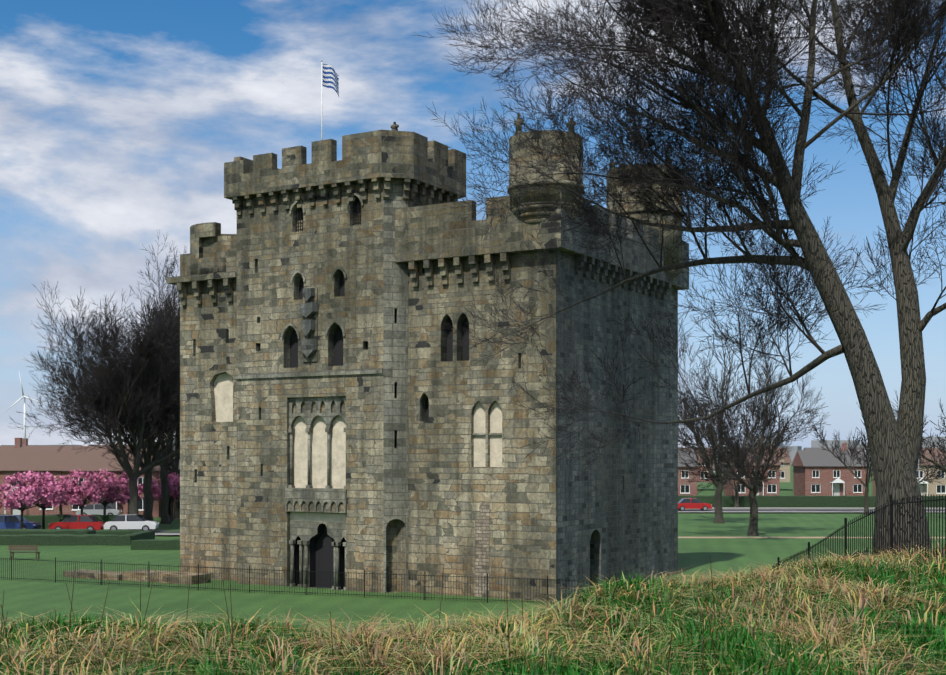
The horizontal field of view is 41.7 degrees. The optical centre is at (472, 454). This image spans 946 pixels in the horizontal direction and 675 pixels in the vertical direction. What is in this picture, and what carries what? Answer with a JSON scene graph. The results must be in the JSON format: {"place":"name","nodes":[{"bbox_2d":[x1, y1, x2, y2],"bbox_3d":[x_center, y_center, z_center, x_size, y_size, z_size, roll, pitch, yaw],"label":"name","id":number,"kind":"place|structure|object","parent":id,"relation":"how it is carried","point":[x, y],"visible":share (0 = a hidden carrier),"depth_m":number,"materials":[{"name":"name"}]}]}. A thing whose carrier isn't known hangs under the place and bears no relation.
{"place":"outdoors","nodes":[
{"label":"outdoors","id":0,"kind":"place"},
{"bbox_2d":[59,440,170,516],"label":"house","id":1,"kind":"structure","parent":0,"point":[90,460],"depth_m":128.70,"materials":[{"name":"red brick"}]},
{"bbox_2d":[152,530,179,534],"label":"road","id":2,"kind":"structure","parent":0,"point":[161,532],"depth_m":103.11,"materials":[{"name":"grey asphalt"}]},
{"bbox_2d":[0,515,40,528],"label":"blue car","id":3,"kind":"object","parent":2,"relation":"on","point":[9,521],"visible":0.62,"depth_m":101.84,"materials":[{"name":"blue paint"}]},
{"bbox_2d":[0,470,63,528],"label":"cherry","id":4,"kind":"object","parent":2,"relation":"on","point":[48,497],"visible":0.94,"depth_m":100.16,"materials":[{"name":"pink plant"}]},
{"bbox_2d":[11,471,75,528],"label":"cherry","id":5,"kind":"object","parent":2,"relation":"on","point":[66,485],"visible":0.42,"depth_m":102.83,"materials":[{"name":"pink plant"}]},
{"bbox_2d":[0,465,944,631],"bbox_3d":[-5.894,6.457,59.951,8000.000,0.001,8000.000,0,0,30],"label":"ground","id":6,"kind":"structure","parent":0,"point":[778,524],"depth_m":110.56,"materials":[{"name":"green plant"}]},
{"bbox_2d":[4,373,45,437],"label":"wind turbine","id":7,"kind":"object","parent":6,"relation":"on","point":[24,430],"visible":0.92,"depth_m":2008.61,"materials":[{"name":"white metal"}]},
{"bbox_2d":[0,438,70,514],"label":"house","id":8,"kind":"structure","parent":6,"relation":"on","point":[17,458],"depth_m":131.47,"materials":[{"name":"red brick"}]},
{"bbox_2d":[1,438,81,445],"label":"house","id":9,"kind":"structure","parent":6,"relation":"on","point":[24,441],"depth_m":169.62,"materials":[{"name":"red brick"}]},
{"bbox_2d":[9,230,186,520],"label":"tree","id":10,"kind":"object","parent":6,"relation":"on","point":[104,335],"visible":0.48,"depth_m":103.79,"materials":[{"name":"black plant"}]},
{"bbox_2d":[76,504,121,514],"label":"silver car","id":11,"kind":"object","parent":6,"relation":"on","point":[89,509],"visible":0.75,"depth_m":125.65,"materials":[{"name":"grey paint"}]},
{"bbox_2d":[22,289,179,523],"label":"tree","id":12,"kind":"object","parent":6,"relation":"on","point":[164,512],"visible":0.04,"depth_m":113.11,"materials":[{"name":"black plant"}]},
{"bbox_2d":[35,301,179,529],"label":"tree","id":13,"kind":"object","parent":6,"relation":"on","point":[118,422],"visible":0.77,"depth_m":101.81,"materials":[{"name":"brown plant"}]},
{"bbox_2d":[112,311,179,519],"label":"tree","id":14,"kind":"object","parent":6,"relation":"on","point":[174,467],"visible":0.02,"depth_m":124.03,"materials":[{"name":"black plant"}]},
{"bbox_2d":[139,472,179,521],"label":"cherry","id":15,"kind":"object","parent":6,"relation":"on","point":[173,482],"visible":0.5,"depth_m":119.48,"materials":[{"name":"pink plant"}]},
{"bbox_2d":[0,495,944,528],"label":"hedge lines","id":16,"kind":"object","parent":6,"relation":"on","point":[806,501],"visible":0.35,"depth_m":150.32,"materials":[{"name":"green plant"}]},
{"bbox_2d":[173,436,945,472],"bbox_3d":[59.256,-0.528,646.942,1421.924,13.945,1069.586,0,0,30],"label":"town","id":17,"kind":"object","parent":6,"relation":"on","point":[814,443],"visible":0.06,"depth_m":628.75,"materials":[{"name":"grey"}]},
{"bbox_2d":[678,448,713,481],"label":"house","id":18,"kind":"structure","parent":6,"relation":"on","point":[702,464],"depth_m":224.35,"materials":[{"name":"red brick"}]},
{"bbox_2d":[678,327,779,522],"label":"tree","id":19,"kind":"object","parent":6,"relation":"on","point":[718,518],"visible":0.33,"depth_m":117.46,"materials":[{"name":"brown plant"}]},
{"bbox_2d":[703,423,757,507],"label":"street tree","id":20,"kind":"object","parent":6,"relation":"on","point":[736,487],"visible":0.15,"depth_m":149.22,"materials":[{"name":"brown plant"}]},
{"bbox_2d":[678,328,829,535],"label":"tree","id":21,"kind":"object","parent":6,"relation":"on","point":[755,480],"visible":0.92,"depth_m":98.66,"materials":[{"name":"brown plant"}]},
{"bbox_2d":[747,444,791,481],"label":"house","id":22,"kind":"structure","parent":6,"relation":"on","point":[785,470],"depth_m":224.14,"materials":[{"name":"beige paint"}]},
{"bbox_2d":[803,443,861,449],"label":"house","id":23,"kind":"structure","parent":6,"relation":"on","point":[826,448],"depth_m":227.65,"materials":[{"name":"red brick"}]},
{"bbox_2d":[811,389,897,514],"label":"street tree","id":24,"kind":"object","parent":6,"relation":"on","point":[867,460],"visible":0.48,"depth_m":134.86,"materials":[{"name":"brown plant"}]},
{"bbox_2d":[892,398,945,472],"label":"tree","id":25,"kind":"object","parent":6,"relation":"on","point":[941,445],"visible":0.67,"depth_m":124.29,"materials":[{"name":"brown plant"}]},
{"bbox_2d":[916,416,945,485],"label":"street tree","id":26,"kind":"object","parent":6,"relation":"on","point":[937,476],"visible":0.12,"depth_m":151.81,"materials":[{"name":"brown plant"}]},
{"bbox_2d":[0,522,945,674],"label":"ground","id":27,"kind":"structure","parent":0,"point":[165,597],"depth_m":56.84,"materials":[{"name":"green plant"}]},
{"bbox_2d":[9,545,39,559],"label":"bench","id":28,"kind":"object","parent":27,"relation":"on","point":[23,547],"visible":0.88,"depth_m":76.31,"materials":[{"name":"brown wood"}]},
{"bbox_2d":[30,469,82,513],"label":"cherry","id":29,"kind":"object","parent":27,"relation":"on","point":[75,482],"visible":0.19,"depth_m":115.83,"materials":[{"name":"pink plant"}]},
{"bbox_2d":[52,468,116,514],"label":"cherry","id":30,"kind":"object","parent":27,"relation":"on","point":[90,489],"visible":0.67,"depth_m":108.23,"materials":[{"name":"pink plant"}]},
{"bbox_2d":[0,529,179,549],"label":"hedges","id":31,"kind":"object","parent":27,"relation":"on","point":[140,539],"visible":0.73,"depth_m":88.36,"materials":[{"name":"green plant"}]},
{"bbox_2d":[77,468,138,514],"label":"cherry","id":32,"kind":"object","parent":27,"relation":"on","point":[124,495],"visible":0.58,"depth_m":111.69,"materials":[{"name":"pink plant"}]},
{"bbox_2d":[98,471,160,513],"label":"cherry","id":33,"kind":"object","parent":27,"relation":"on","point":[122,476],"visible":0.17,"depth_m":117.91,"materials":[{"name":"pink plant"}]},
{"bbox_2d":[63,569,210,584],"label":"low stone wall","id":34,"kind":"structure","parent":27,"relation":"on","point":[109,575],"depth_m":63.36,"materials":[{"name":"black stone"}]},
{"bbox_2d":[289,540,346,589],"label":"columns","id":35,"kind":"structure","parent":27,"relation":"on","point":[336,545],"depth_m":60.31,"materials":[{"name":"black stone"}]},
{"bbox_2d":[180,248,677,601],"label":"castle","id":36,"kind":"structure","parent":27,"relation":"on","point":[613,512],"depth_m":57.69,"materials":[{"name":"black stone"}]},
{"bbox_2d":[190,236,236,274],"bbox_3d":[-13.005,-10.155,65.739,3.840,2.200,3.840,0,0,30],"label":"turret","id":37,"kind":"object","parent":36,"relation":"on","point":[207,255],"visible":0.44,"depth_m":64.06,"materials":[{"name":"black stone"}]},
{"bbox_2d":[190,222,236,239],"bbox_3d":[-13.005,-11.595,65.739,3.840,0.720,3.840,0,0,30],"label":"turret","id":38,"kind":"object","parent":37,"relation":"on","point":[206,230],"visible":0.46,"depth_m":64.07,"materials":[{"name":"grey stone"}]},
{"bbox_2d":[237,179,441,592],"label":"castle tower","id":39,"kind":"structure","parent":36,"relation":"on","point":[364,303],"depth_m":59.81,"materials":[{"name":"grey stone"}]},
{"bbox_2d":[235,193,382,521],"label":"castle trim","id":40,"kind":"structure","parent":39,"relation":"attached to","point":[309,313],"depth_m":59.88,"materials":[{"name":"grey stone"}]},
{"bbox_2d":[285,489,346,512],"bbox_3d":[-7.586,2.200,59.898,3.640,1.110,0.120,0,0,30],"label":"arcade band","id":41,"kind":"object","parent":39,"relation":"attached to","point":[318,500],"visible":0.98,"depth_m":59.83,"materials":[{"name":"black"}]},
{"bbox_2d":[289,396,345,427],"bbox_3d":[-7.432,-2.044,60.165,3.536,1.518,0.216,0,0,30],"label":"arched tracery","id":42,"kind":"object","parent":39,"relation":"attached to","point":[310,410],"visible":0.92,"depth_m":60.12,"materials":[{"name":"black stone"}]},
{"bbox_2d":[224,130,465,199],"bbox_3d":[-6.406,-13.965,62.178,10.590,2.180,5.930,0,0,30],"label":"battlement","id":43,"kind":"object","parent":39,"relation":"on","point":[370,155],"depth_m":59.33,"materials":[{"name":"black stone"}]},
{"bbox_2d":[321,60,322,139],"bbox_3d":[-7.616,-16.805,62.672,0.100,6.300,0.100,0,0,30],"label":"flag pole","id":44,"kind":"object","parent":43,"relation":"on","point":[321,102],"visible":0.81,"depth_m":62.66,"materials":[{"name":"white metal"}]},
{"bbox_2d":[322,63,338,95],"bbox_3d":[-7.180,-18.977,63.012,0.417,1.558,1.024,0,0,30],"label":"flag","id":45,"kind":"object","parent":44,"relation":"attached to","point":[330,78],"visible":0.98,"depth_m":62.91,"materials":[{"name":"white fabric"}]},
{"bbox_2d":[295,198,501,597],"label":"castle mullions","id":46,"kind":"object","parent":36,"relation":"attached to","point":[482,545],"visible":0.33,"depth_m":56.31,"materials":[{"name":"grey stone"}]},
{"bbox_2d":[177,177,670,304],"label":"corbels","id":47,"kind":"object","parent":36,"relation":"on","point":[583,262],"visible":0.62,"depth_m":59.09,"materials":[{"name":"black stone"}]},
{"bbox_2d":[167,195,688,289],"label":"parapet","id":48,"kind":"structure","parent":36,"relation":"on","point":[431,232],"depth_m":56.90,"materials":[{"name":"black stone"}]},
{"bbox_2d":[507,155,584,224],"bbox_3d":[3.246,-11.255,55.383,3.440,3.400,3.440,0,0,30],"label":"turret","id":49,"kind":"object","parent":36,"relation":"on","point":[531,218],"visible":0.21,"depth_m":53.96,"materials":[{"name":"black stone"}]},
{"bbox_2d":[391,113,672,168],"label":"statues","id":50,"kind":"object","parent":49,"relation":"on","point":[394,126],"visible":0.35,"depth_m":54.48,"materials":[{"name":"black stone"}]},
{"bbox_2d":[509,130,582,162],"bbox_3d":[3.246,-13.495,55.383,3.300,1.120,3.300,0,0,30],"label":"turret parapet","id":51,"kind":"object","parent":49,"relation":"on","point":[524,153],"visible":0.33,"depth_m":53.99,"materials":[{"name":"grey stone"}]},
{"bbox_2d":[606,185,682,287],"bbox_3d":[9.121,-11.055,66.193,4.140,5.800,4.140,0,0,30],"label":"turret","id":52,"kind":"object","parent":36,"relation":"on","point":[668,241],"visible":0.12,"depth_m":64.52,"materials":[{"name":"black stone"}]},
{"bbox_2d":[606,164,680,192],"bbox_3d":[9.121,-14.495,66.193,4.000,1.120,4.000,0,0,30],"label":"turret parapet","id":53,"kind":"object","parent":52,"relation":"on","point":[633,173],"visible":0.08,"depth_m":64.64,"materials":[{"name":"grey stone"}]},
{"bbox_2d":[0,548,867,604],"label":"fence","id":54,"kind":"object","parent":27,"relation":"on","point":[101,582],"visible":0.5,"depth_m":57.72,"materials":[{"name":"black metal"}]},
{"bbox_2d":[0,539,945,674],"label":"bank grass","id":55,"kind":"structure","parent":27,"relation":"on","point":[851,631],"depth_m":11.99,"materials":[{"name":"green plant"}]},
{"bbox_2d":[412,0,945,557],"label":"tree","id":56,"kind":"object","parent":27,"relation":"on","point":[754,64],"visible":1,"depth_m":26.30,"materials":[{"name":"brown plant"}]},
{"bbox_2d":[767,494,945,573],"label":"fence","id":57,"kind":"object","parent":27,"relation":"on","point":[808,549],"visible":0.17,"depth_m":24.28,"materials":[{"name":"black metal"}]},
{"bbox_2d":[0,0,945,449],"label":"sky","id":58,"kind":"structure","parent":0,"point":[121,121],"materials":[{"name":"blue"}]},
{"bbox_2d":[678,449,698,495],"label":"house","id":59,"kind":"structure","parent":0,"point":[685,487],"depth_m":185.49,"materials":[{"name":"red brick"}]},
{"bbox_2d":[722,455,781,495],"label":"house","id":60,"kind":"structure","parent":0,"point":[772,488],"depth_m":187.14,"materials":[{"name":"red brick"}]},
{"bbox_2d":[678,507,944,511],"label":"road","id":61,"kind":"structure","parent":0,"point":[797,509],"depth_m":146.57,"materials":[{"name":"grey asphalt"}]},
{"bbox_2d":[678,498,711,510],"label":"red car","id":62,"kind":"object","parent":61,"relation":"on","point":[689,503],"visible":0.92,"depth_m":142.19,"materials":[{"name":"red paint"}]},
{"bbox_2d":[678,537,944,537],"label":"path","id":63,"kind":"structure","parent":0,"point":[773,537],"depth_m":96.93,"materials":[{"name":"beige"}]},
{"bbox_2d":[791,444,869,495],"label":"house","id":64,"kind":"structure","parent":0,"point":[822,472],"depth_m":188.80,"materials":[{"name":"red brick"}]},
{"bbox_2d":[872,450,945,495],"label":"house","id":65,"kind":"structure","parent":0,"point":[937,488],"depth_m":184.97,"materials":[{"name":"beige paint"}]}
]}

